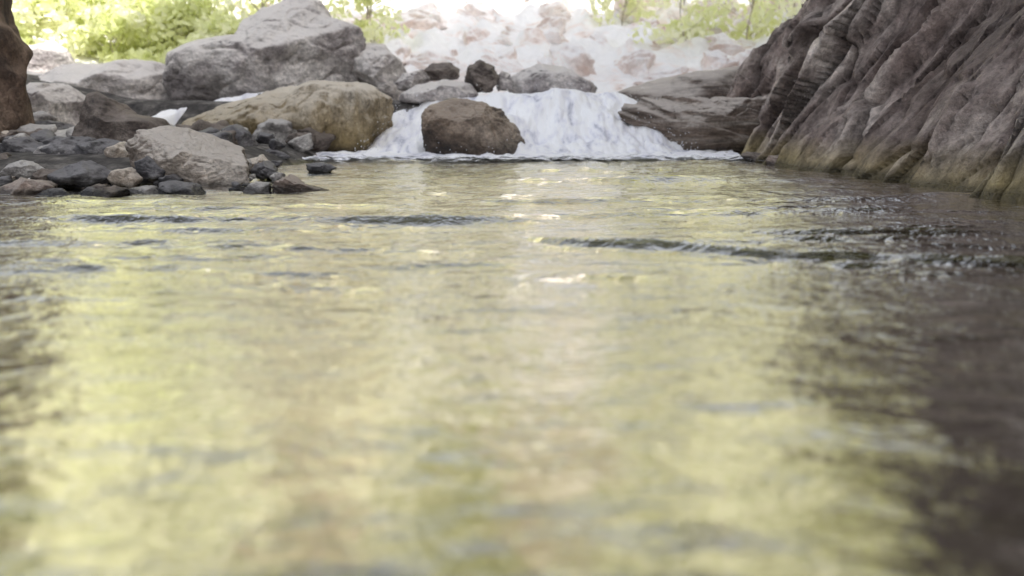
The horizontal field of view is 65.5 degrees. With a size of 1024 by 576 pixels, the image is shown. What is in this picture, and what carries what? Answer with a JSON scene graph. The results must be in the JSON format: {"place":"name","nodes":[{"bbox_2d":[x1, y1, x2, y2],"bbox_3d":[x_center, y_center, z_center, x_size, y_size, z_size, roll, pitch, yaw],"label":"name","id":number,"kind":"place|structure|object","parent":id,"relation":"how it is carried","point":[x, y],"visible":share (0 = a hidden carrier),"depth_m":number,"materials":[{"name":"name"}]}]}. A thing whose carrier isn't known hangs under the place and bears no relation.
{"place":"outdoors","nodes":[
{"label":"outdoors","id":0,"kind":"place"},
{"bbox_2d":[152,92,262,124],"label":"side stream","id":1,"kind":"structure","parent":0,"point":[172,116],"depth_m":6.73,"materials":[{"name":"white liquid"}]},
{"bbox_2d":[0,0,1016,575],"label":"ground","id":2,"kind":"structure","parent":0,"point":[534,44],"depth_m":5.71,"materials":[{"name":"stone"}]},
{"bbox_2d":[0,130,33,142],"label":"stone","id":3,"kind":"object","parent":2,"relation":"on","point":[12,132],"visible":0.25,"depth_m":4.54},
{"bbox_2d":[0,0,34,133],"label":"brown rock","id":4,"kind":"object","parent":2,"relation":"on","point":[16,56],"visible":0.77,"depth_m":4.67,"materials":[{"name":"stone"}]},
{"bbox_2d":[0,136,43,151],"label":"stone","id":5,"kind":"object","parent":2,"relation":"on","point":[25,144],"visible":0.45,"depth_m":4.15,"materials":[{"name":"stone"}]},
{"bbox_2d":[0,160,44,177],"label":"stone","id":6,"kind":"object","parent":2,"relation":"on","point":[23,169],"visible":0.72,"depth_m":3.62,"materials":[{"name":"stone"}]},
{"bbox_2d":[17,123,56,132],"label":"rubble stone","id":7,"kind":"object","parent":2,"relation":"on","point":[29,127],"visible":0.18,"depth_m":4.74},
{"bbox_2d":[30,129,54,142],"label":"pebble","id":8,"kind":"object","parent":2,"relation":"on","point":[41,135],"visible":0.44,"depth_m":4.37,"materials":[{"name":"stone"}]},
{"bbox_2d":[33,111,55,120],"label":"rubble stone","id":9,"kind":"object","parent":2,"relation":"on","point":[41,116],"visible":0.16,"depth_m":5.87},
{"bbox_2d":[11,0,90,58],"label":"shrub","id":10,"kind":"object","parent":2,"relation":"on","point":[25,11],"visible":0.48,"depth_m":9.30,"materials":[{"name":"green plant"}]},
{"bbox_2d":[27,39,75,72],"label":"rounded rock","id":11,"kind":"object","parent":2,"relation":"on","point":[49,55],"visible":0.28,"depth_m":8.43,"materials":[{"name":"grey stone"}]},
{"bbox_2d":[35,120,74,129],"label":"stone","id":12,"kind":"object","parent":2,"relation":"on","point":[60,125],"visible":0.25,"depth_m":5.26,"materials":[{"name":"stone"}]},
{"bbox_2d":[26,82,85,125],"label":"rock","id":13,"kind":"object","parent":2,"relation":"on","point":[62,102],"visible":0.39,"depth_m":6.11,"materials":[{"name":"grey stone"}]},
{"bbox_2d":[25,0,109,54],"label":"shrub","id":14,"kind":"object","parent":2,"relation":"on","point":[73,7],"visible":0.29,"depth_m":9.54,"materials":[{"name":"green plant"}]},
{"bbox_2d":[39,136,96,154],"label":"stone","id":15,"kind":"object","parent":2,"relation":"on","point":[64,145],"visible":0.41,"depth_m":3.97,"materials":[{"name":"stone"}]},
{"bbox_2d":[47,160,111,188],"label":"stone","id":16,"kind":"object","parent":2,"relation":"on","point":[81,174],"visible":0.74,"depth_m":3.46,"materials":[{"name":"stone"}]},
{"bbox_2d":[73,138,121,153],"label":"stone","id":17,"kind":"object","parent":2,"relation":"on","point":[98,146],"visible":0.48,"depth_m":3.96,"materials":[{"name":"stone"}]},
{"bbox_2d":[39,59,170,99],"bbox_3d":[-3.869,-1.857,7.749,1.295,0.739,1.223,0,12,0],"label":"flat rock","id":18,"kind":"object","parent":2,"relation":"on","point":[136,79],"visible":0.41,"depth_m":7.39,"materials":[{"name":"grey stone"}]},
{"bbox_2d":[72,0,145,61],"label":"shrub","id":19,"kind":"object","parent":2,"relation":"on","point":[97,47],"visible":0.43,"depth_m":9.71,"materials":[{"name":"green plant"}]},
{"bbox_2d":[57,0,160,62],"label":"shrub","id":20,"kind":"object","parent":2,"relation":"on","point":[114,19],"visible":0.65,"depth_m":9.32,"materials":[{"name":"green plant"}]},
{"bbox_2d":[104,141,128,157],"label":"stone","id":21,"kind":"object","parent":2,"relation":"on","point":[117,150],"visible":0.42,"depth_m":3.85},
{"bbox_2d":[72,91,170,141],"bbox_3d":[-2.118,-0.873,4.303,0.528,0.369,0.257,0,12,0],"label":"jagged rock","id":22,"kind":"object","parent":2,"relation":"on","point":[102,116],"visible":0.61,"depth_m":4.20,"materials":[{"name":"grey stone"}]},
{"bbox_2d":[107,0,186,58],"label":"shrub","id":23,"kind":"object","parent":2,"relation":"on","point":[154,37],"visible":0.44,"depth_m":9.75,"materials":[{"name":"green plant"}]},
{"bbox_2d":[127,0,190,52],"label":"shrub","id":24,"kind":"object","parent":2,"relation":"on","point":[181,15],"visible":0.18,"depth_m":9.88,"materials":[{"name":"green plant"}]},
{"bbox_2d":[155,15,198,58],"bbox_3d":[-4.199,-3.021,10.102,0.802,0.874,1.081,10,16,39],"label":"shrub","id":25,"kind":"object","parent":2,"relation":"on","point":[192,27],"visible":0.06,"depth_m":9.92,"materials":[{"name":"green plant"}]},
{"bbox_2d":[124,125,249,192],"bbox_3d":[-1.485,-0.581,3.706,0.580,0.345,0.419,0,12,0],"label":"boulder","id":26,"kind":"object","parent":2,"relation":"on","point":[200,158],"visible":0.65,"depth_m":3.59,"materials":[{"name":"stone"}]},
{"bbox_2d":[158,15,223,63],"bbox_3d":[-3.719,-2.830,9.722,0.985,0.998,1.134,0,12,0],"label":"shrub","id":27,"kind":"object","parent":2,"relation":"on","point":[190,38],"visible":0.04,"depth_m":9.40,"materials":[{"name":"green plant"}]},
{"bbox_2d":[150,0,234,49],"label":"shrub","id":28,"kind":"object","parent":2,"relation":"on","point":[194,7],"visible":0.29,"depth_m":9.88,"materials":[{"name":"green plant"}]},
{"bbox_2d":[190,119,224,130],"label":"rubble stone","id":29,"kind":"object","parent":2,"relation":"on","point":[199,124],"visible":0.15,"depth_m":5.19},
{"bbox_2d":[198,21,235,36],"bbox_3d":[-3.312,-2.735,9.641,1.079,0.924,1.030,-8,15,-32],"label":"shrub","id":30,"kind":"object","parent":2,"relation":"on","point":[225,27],"visible":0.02,"depth_m":9.41,"materials":[{"name":"green plant"}]},
{"bbox_2d":[196,6,242,34],"bbox_3d":[-3.451,-2.833,9.673,1.111,1.117,0.998,1,13,6],"label":"shrub","id":31,"kind":"object","parent":2,"relation":"on","point":[217,17],"visible":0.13,"depth_m":9.49,"materials":[{"name":"green plant"}]},
{"bbox_2d":[209,132,232,142],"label":"rubble stone","id":32,"kind":"object","parent":2,"relation":"on","point":[228,136],"visible":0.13,"depth_m":4.62,"materials":[{"name":"stone"}]},
{"bbox_2d":[221,124,258,145],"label":"rubble stone","id":33,"kind":"object","parent":2,"relation":"on","point":[244,136],"visible":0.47,"depth_m":5.04,"materials":[{"name":"stone"}]},
{"bbox_2d":[162,0,365,100],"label":"boulder","id":34,"kind":"object","parent":2,"relation":"on","point":[284,43],"visible":0.64,"depth_m":7.39,"materials":[{"name":"grey stone"}]},
{"bbox_2d":[249,154,280,172],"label":"stone","id":35,"kind":"object","parent":2,"relation":"on","point":[260,158],"visible":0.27,"depth_m":4.22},
{"bbox_2d":[256,132,274,143],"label":"rubble stone","id":36,"kind":"object","parent":2,"relation":"on","point":[263,138],"visible":0.69,"depth_m":5.46,"materials":[{"name":"stone"}]},
{"bbox_2d":[252,119,292,143],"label":"rubble stone","id":37,"kind":"object","parent":2,"relation":"on","point":[280,130],"visible":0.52,"depth_m":5.71,"materials":[{"name":"stone"}]},
{"bbox_2d":[211,0,335,22],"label":"shrub","id":38,"kind":"object","parent":2,"relation":"on","point":[239,12],"visible":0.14,"depth_m":11.33,"materials":[{"name":"green plant"}]},
{"bbox_2d":[265,149,290,159],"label":"stone","id":39,"kind":"object","parent":2,"relation":"on","point":[281,154],"visible":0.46,"depth_m":4.99,"materials":[{"name":"stone"}]},
{"bbox_2d":[268,138,284,150],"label":"rubble stone","id":40,"kind":"object","parent":39,"relation":"on","point":[275,144],"visible":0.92,"depth_m":5.00,"materials":[{"name":"stone"}]},
{"bbox_2d":[223,0,352,18],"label":"shrub","id":41,"kind":"object","parent":2,"relation":"on","point":[240,4],"visible":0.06,"depth_m":12.29,"materials":[{"name":"green plant"}]},
{"bbox_2d":[288,133,312,152],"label":"rubble stone","id":42,"kind":"object","parent":2,"relation":"on","point":[303,143],"visible":0.95,"depth_m":5.48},
{"bbox_2d":[297,127,335,151],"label":"rubble stone","id":43,"kind":"object","parent":2,"relation":"on","point":[324,140],"visible":0.38,"depth_m":5.85,"materials":[{"name":"stone"}]},
{"bbox_2d":[330,0,409,43],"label":"shrub","id":44,"kind":"object","parent":2,"relation":"on","point":[373,31],"visible":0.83,"depth_m":11.75,"materials":[{"name":"green plant"}]},
{"bbox_2d":[354,43,406,99],"bbox_3d":[-1.387,-2.187,8.322,0.626,0.684,1.324,0,12,0],"label":"leaning rock","id":45,"kind":"object","parent":2,"relation":"on","point":[381,68],"visible":0.51,"depth_m":7.81,"materials":[{"name":"grey stone"}]},
{"bbox_2d":[381,38,411,64],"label":"bank boulder","id":46,"kind":"object","parent":2,"relation":"on","point":[399,49],"visible":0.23,"depth_m":11.01,"materials":[{"name":"stone"}]},
{"bbox_2d":[395,69,429,90],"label":"ledge stone","id":47,"kind":"object","parent":2,"relation":"on","point":[405,81],"visible":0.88,"depth_m":7.07,"materials":[{"name":"stone"}]},
{"bbox_2d":[384,1,446,30],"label":"bank boulder","id":48,"kind":"object","parent":2,"relation":"on","point":[416,23],"visible":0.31,"depth_m":13.91,"materials":[{"name":"stone"}]},
{"bbox_2d":[408,8,447,28],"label":"bank boulder","id":49,"kind":"object","parent":2,"relation":"on","point":[437,15],"visible":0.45,"depth_m":13.95,"materials":[{"name":"stone"}]},
{"bbox_2d":[406,49,456,69],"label":"bank boulder","id":50,"kind":"object","parent":2,"relation":"on","point":[424,59],"visible":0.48,"depth_m":10.65,"materials":[{"name":"stone"}]},
{"bbox_2d":[399,79,477,103],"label":"lip rock","id":51,"kind":"object","parent":2,"relation":"on","point":[452,88],"visible":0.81,"depth_m":6.78,"materials":[{"name":"grey stone"}]},
{"bbox_2d":[424,62,459,80],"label":"ledge stone","id":52,"kind":"object","parent":2,"relation":"on","point":[441,71],"visible":0.9,"depth_m":7.44,"materials":[{"name":"stone"}]},
{"bbox_2d":[433,59,466,81],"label":"bank boulder","id":53,"kind":"object","parent":2,"relation":"on","point":[461,67],"visible":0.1,"depth_m":10.09,"materials":[{"name":"stone"}]},
{"bbox_2d":[454,3,495,20],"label":"bank boulder","id":54,"kind":"object","parent":2,"relation":"on","point":[478,12],"visible":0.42,"depth_m":14.71,"materials":[{"name":"stone"}]},
{"bbox_2d":[462,25,490,44],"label":"bank boulder","id":55,"kind":"object","parent":2,"relation":"on","point":[473,33],"visible":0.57,"depth_m":12.71,"materials":[{"name":"stone"}]},
{"bbox_2d":[476,52,523,73],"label":"bank boulder","id":56,"kind":"object","parent":2,"relation":"on","point":[505,64],"visible":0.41,"depth_m":10.66,"materials":[{"name":"stone"}]},
{"bbox_2d":[489,45,516,63],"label":"bank boulder","id":57,"kind":"object","parent":2,"relation":"on","point":[509,52],"visible":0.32,"depth_m":10.92,"materials":[{"name":"stone"}]},
{"bbox_2d":[493,25,546,45],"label":"bank boulder","id":58,"kind":"object","parent":2,"relation":"on","point":[508,35],"visible":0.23,"depth_m":12.63,"materials":[{"name":"stone"}]},
{"bbox_2d":[537,56,552,64],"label":"bank boulder","id":59,"kind":"object","parent":2,"relation":"on","point":[547,60],"visible":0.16,"depth_m":10.45,"materials":[{"name":"stone"}]},
{"bbox_2d":[536,16,567,33],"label":"bank boulder","id":60,"kind":"object","parent":2,"relation":"on","point":[559,23],"visible":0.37,"depth_m":13.38,"materials":[{"name":"stone"}]},
{"bbox_2d":[538,0,571,21],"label":"bank boulder","id":61,"kind":"object","parent":2,"relation":"on","point":[557,8],"visible":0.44,"depth_m":14.76,"materials":[{"name":"stone"}]},
{"bbox_2d":[543,27,568,43],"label":"bank boulder","id":62,"kind":"object","parent":2,"relation":"on","point":[553,35],"visible":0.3,"depth_m":12.28,"materials":[{"name":"stone"}]},
{"bbox_2d":[544,42,596,76],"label":"bank boulder","id":63,"kind":"object","parent":2,"relation":"on","point":[578,59],"visible":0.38,"depth_m":10.38,"materials":[{"name":"stone"}]},
{"bbox_2d":[555,0,590,11],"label":"bank boulder","id":64,"kind":"object","parent":2,"relation":"on","point":[571,5],"visible":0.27,"depth_m":15.88,"materials":[{"name":"stone"}]},
{"bbox_2d":[587,31,608,44],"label":"bank boulder","id":65,"kind":"object","parent":2,"relation":"on","point":[600,37],"visible":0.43,"depth_m":12.62,"materials":[{"name":"stone"}]},
{"bbox_2d":[589,0,671,25],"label":"shrub","id":66,"kind":"object","parent":2,"relation":"on","point":[609,12],"visible":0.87,"depth_m":14.06,"materials":[{"name":"green plant"}]},
{"bbox_2d":[615,49,655,78],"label":"bank boulder","id":67,"kind":"object","parent":2,"relation":"on","point":[637,64],"visible":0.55,"depth_m":10.56,"materials":[{"name":"stone"}]},
{"bbox_2d":[613,0,674,23],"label":"bank boulder","id":68,"kind":"object","parent":2,"relation":"on","point":[622,2],"visible":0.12,"depth_m":14.85,"materials":[{"name":"stone"}]},
{"bbox_2d":[633,65,688,84],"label":"bank boulder","id":69,"kind":"object","parent":2,"relation":"on","point":[677,71],"visible":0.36,"depth_m":10.08,"materials":[{"name":"stone"}]},
{"bbox_2d":[649,37,678,50],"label":"bank boulder","id":70,"kind":"object","parent":2,"relation":"on","point":[654,46],"visible":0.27,"depth_m":12.15,"materials":[{"name":"stone"}]},
{"bbox_2d":[659,5,692,19],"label":"bank boulder","id":71,"kind":"object","parent":2,"relation":"on","point":[672,11],"visible":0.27,"depth_m":14.41,"materials":[{"name":"stone"}]},
{"bbox_2d":[618,66,739,100],"bbox_3d":[2.013,-1.689,7.404,1.942,0.992,1.144,-5,14,-22],"label":"rock ledge","id":72,"kind":"object","parent":2,"relation":"on","point":[709,84],"visible":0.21,"depth_m":6.88,"materials":[{"name":"stone"}]},
{"bbox_2d":[628,0,732,44],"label":"shrub","id":73,"kind":"object","parent":2,"relation":"on","point":[683,24],"visible":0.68,"depth_m":11.89,"materials":[{"name":"green plant"}]},
{"bbox_2d":[666,0,757,19],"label":"shrub","id":74,"kind":"object","parent":2,"relation":"on","point":[740,5],"visible":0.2,"depth_m":14.59,"materials":[{"name":"green plant"}]},
{"bbox_2d":[686,0,739,17],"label":"bank boulder","id":75,"kind":"object","parent":2,"relation":"on","point":[709,2],"visible":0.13,"depth_m":15.02,"materials":[{"name":"stone"}]},
{"bbox_2d":[700,50,738,70],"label":"bank boulder","id":76,"kind":"object","parent":2,"relation":"on","point":[716,60],"visible":0.56,"depth_m":10.71,"materials":[{"name":"stone"}]},
{"bbox_2d":[705,32,745,55],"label":"bank boulder","id":77,"kind":"object","parent":2,"relation":"on","point":[724,43],"visible":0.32,"depth_m":11.58,"materials":[{"name":"stone"}]},
{"bbox_2d":[730,49,751,65],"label":"bank boulder","id":78,"kind":"object","parent":2,"relation":"on","point":[740,57],"visible":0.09,"depth_m":10.93,"materials":[{"name":"stone"}]},
{"bbox_2d":[736,37,755,46],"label":"bank boulder","id":79,"kind":"object","parent":2,"relation":"on","point":[743,42],"visible":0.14,"depth_m":12.11,"materials":[{"name":"stone"}]},
{"bbox_2d":[699,0,805,43],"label":"shrub","id":80,"kind":"object","parent":2,"relation":"on","point":[761,15],"visible":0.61,"depth_m":12.01,"materials":[{"name":"green plant"}]},
{"bbox_2d":[736,0,803,31],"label":"shrub","id":81,"kind":"object","parent":2,"relation":"on","point":[767,2],"visible":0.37,"depth_m":12.93,"materials":[{"name":"green plant"}]},
{"bbox_2d":[964,104,1023,276],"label":"cliff buttress","id":82,"kind":"structure","parent":2,"relation":"on","point":[1003,180],"depth_m":3.06,"materials":[{"name":"stone"}]},
{"bbox_2d":[0,154,1023,575],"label":"water","id":83,"kind":"structure","parent":0,"point":[88,460],"depth_m":1.01,"materials":[{"name":"liquid"}]},
{"bbox_2d":[0,176,12,185],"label":"pebble","id":84,"kind":"object","parent":83,"relation":"on","point":[4,180],"visible":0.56,"depth_m":3.54,"materials":[{"name":"stone"}]},
{"bbox_2d":[0,177,56,199],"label":"stone","id":85,"kind":"object","parent":83,"relation":"on","point":[22,186],"visible":0.66,"depth_m":3.23,"materials":[{"name":"stone"}]},
{"bbox_2d":[30,168,57,180],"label":"stone","id":86,"kind":"object","parent":83,"relation":"on","point":[41,174],"visible":0.44,"depth_m":3.46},
{"bbox_2d":[37,188,71,197],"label":"stone","id":87,"kind":"object","parent":83,"relation":"in","point":[54,191],"visible":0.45,"depth_m":3.20,"materials":[{"name":"stone"}]},
{"bbox_2d":[91,185,129,196],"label":"stone","id":88,"kind":"object","parent":83,"relation":"on","point":[114,191],"visible":0.65,"depth_m":3.21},
{"bbox_2d":[107,167,142,188],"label":"stone","id":89,"kind":"object","parent":83,"relation":"on","point":[129,177],"visible":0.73,"depth_m":3.44,"materials":[{"name":"stone"}]},
{"bbox_2d":[129,185,158,193],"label":"stone","id":90,"kind":"object","parent":83,"relation":"on","point":[147,189],"visible":0.56,"depth_m":3.25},
{"bbox_2d":[134,156,164,179],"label":"stone","id":91,"kind":"object","parent":83,"relation":"on","point":[147,168],"visible":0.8,"depth_m":3.53,"materials":[{"name":"stone"}]},
{"bbox_2d":[158,174,183,182],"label":"pebble","id":92,"kind":"object","parent":83,"relation":"on","point":[170,177],"visible":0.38,"depth_m":3.53,"materials":[{"name":"stone"}]},
{"bbox_2d":[158,180,205,202],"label":"stone","id":93,"kind":"object","parent":83,"relation":"on","point":[177,187],"visible":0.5,"depth_m":3.27,"materials":[{"name":"stone"}]},
{"bbox_2d":[242,181,271,196],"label":"stone","id":94,"kind":"object","parent":83,"relation":"on","point":[258,187],"visible":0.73,"depth_m":3.37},
{"bbox_2d":[251,161,277,179],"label":"pebble","id":95,"kind":"object","parent":83,"relation":"on","point":[271,167],"visible":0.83,"depth_m":3.80,"materials":[{"name":"stone"}]},
{"bbox_2d":[181,80,393,151],"bbox_3d":[-1.860,-1.254,6.155,1.812,0.710,0.849,0,12,0],"label":"slab rock","id":96,"kind":"object","parent":83,"relation":"in","point":[348,115],"visible":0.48,"depth_m":5.90,"materials":[{"name":"beige stone"}]},
{"bbox_2d":[271,174,328,193],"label":"stone","id":97,"kind":"object","parent":83,"relation":"on","point":[291,183],"visible":0.66,"depth_m":3.36,"materials":[{"name":"stone"}]},
{"bbox_2d":[306,162,336,172],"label":"stone","id":98,"kind":"object","parent":83,"relation":"on","point":[321,167],"visible":0.88,"depth_m":4.36,"materials":[{"name":"stone"}]},
{"bbox_2d":[421,98,524,170],"bbox_3d":[-0.267,-1.118,5.878,0.800,0.556,0.412,0,12,0],"label":"fall rock","id":99,"kind":"object","parent":83,"relation":"in","point":[461,126],"visible":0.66,"depth_m":5.72,"materials":[{"name":"stone"}]},
{"bbox_2d":[302,149,742,161],"bbox_3d":[-0.325,-0.914,5.508,3.950,0.051,1.350,0,12,0],"label":"foam","id":100,"kind":"object","parent":83,"relation":"on","point":[677,153],"visible":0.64,"depth_m":5.60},
{"bbox_2d":[357,77,697,152],"bbox_3d":[0.102,-1.372,6.152,2.499,0.609,1.098,0,12,0],"label":"spray","id":101,"kind":"object","parent":83,"relation":"on","point":[540,124],"visible":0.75,"depth_m":6.05,"materials":[{"name":"white liquid"}]},
{"bbox_2d":[618,93,767,165],"bbox_3d":[1.645,-1.201,6.239,1.595,0.629,0.705,0,12,0],"label":"shelf rock","id":102,"kind":"object","parent":83,"relation":"in","point":[720,123],"visible":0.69,"depth_m":6.01,"materials":[{"name":"stone"}]},
{"bbox_2d":[740,151,760,161],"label":"stone","id":103,"kind":"object","parent":83,"relation":"in","point":[747,156],"visible":0.75,"depth_m":5.30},
{"bbox_2d":[766,155,778,165],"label":"stone","id":104,"kind":"object","parent":83,"relation":"in","point":[771,159],"visible":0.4,"depth_m":4.87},
{"bbox_2d":[356,88,682,165],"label":"waterfall","id":105,"kind":"structure","parent":0,"point":[590,135],"depth_m":6.28,"materials":[{"name":"white liquid"}]},
{"bbox_2d":[464,60,499,92],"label":"upright stone","id":106,"kind":"object","parent":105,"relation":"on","point":[481,76],"visible":0.92,"depth_m":6.98,"materials":[{"name":"stone"}]},
{"bbox_2d":[496,71,512,90],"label":"ledge stone","id":107,"kind":"object","parent":105,"relation":"on","point":[504,83],"visible":0.82,"depth_m":7.20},
{"bbox_2d":[508,63,596,93],"bbox_3d":[0.441,-1.996,7.700,0.834,0.331,1.027,4,13,17],"label":"mound rock","id":108,"kind":"object","parent":105,"relation":"on","point":[539,74],"visible":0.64,"depth_m":7.27,"materials":[{"name":"grey stone"}]},
{"bbox_2d":[726,0,1023,261],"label":"cliff","id":109,"kind":"structure","parent":0,"point":[921,93],"depth_m":4.29,"materials":[{"name":"stone"}]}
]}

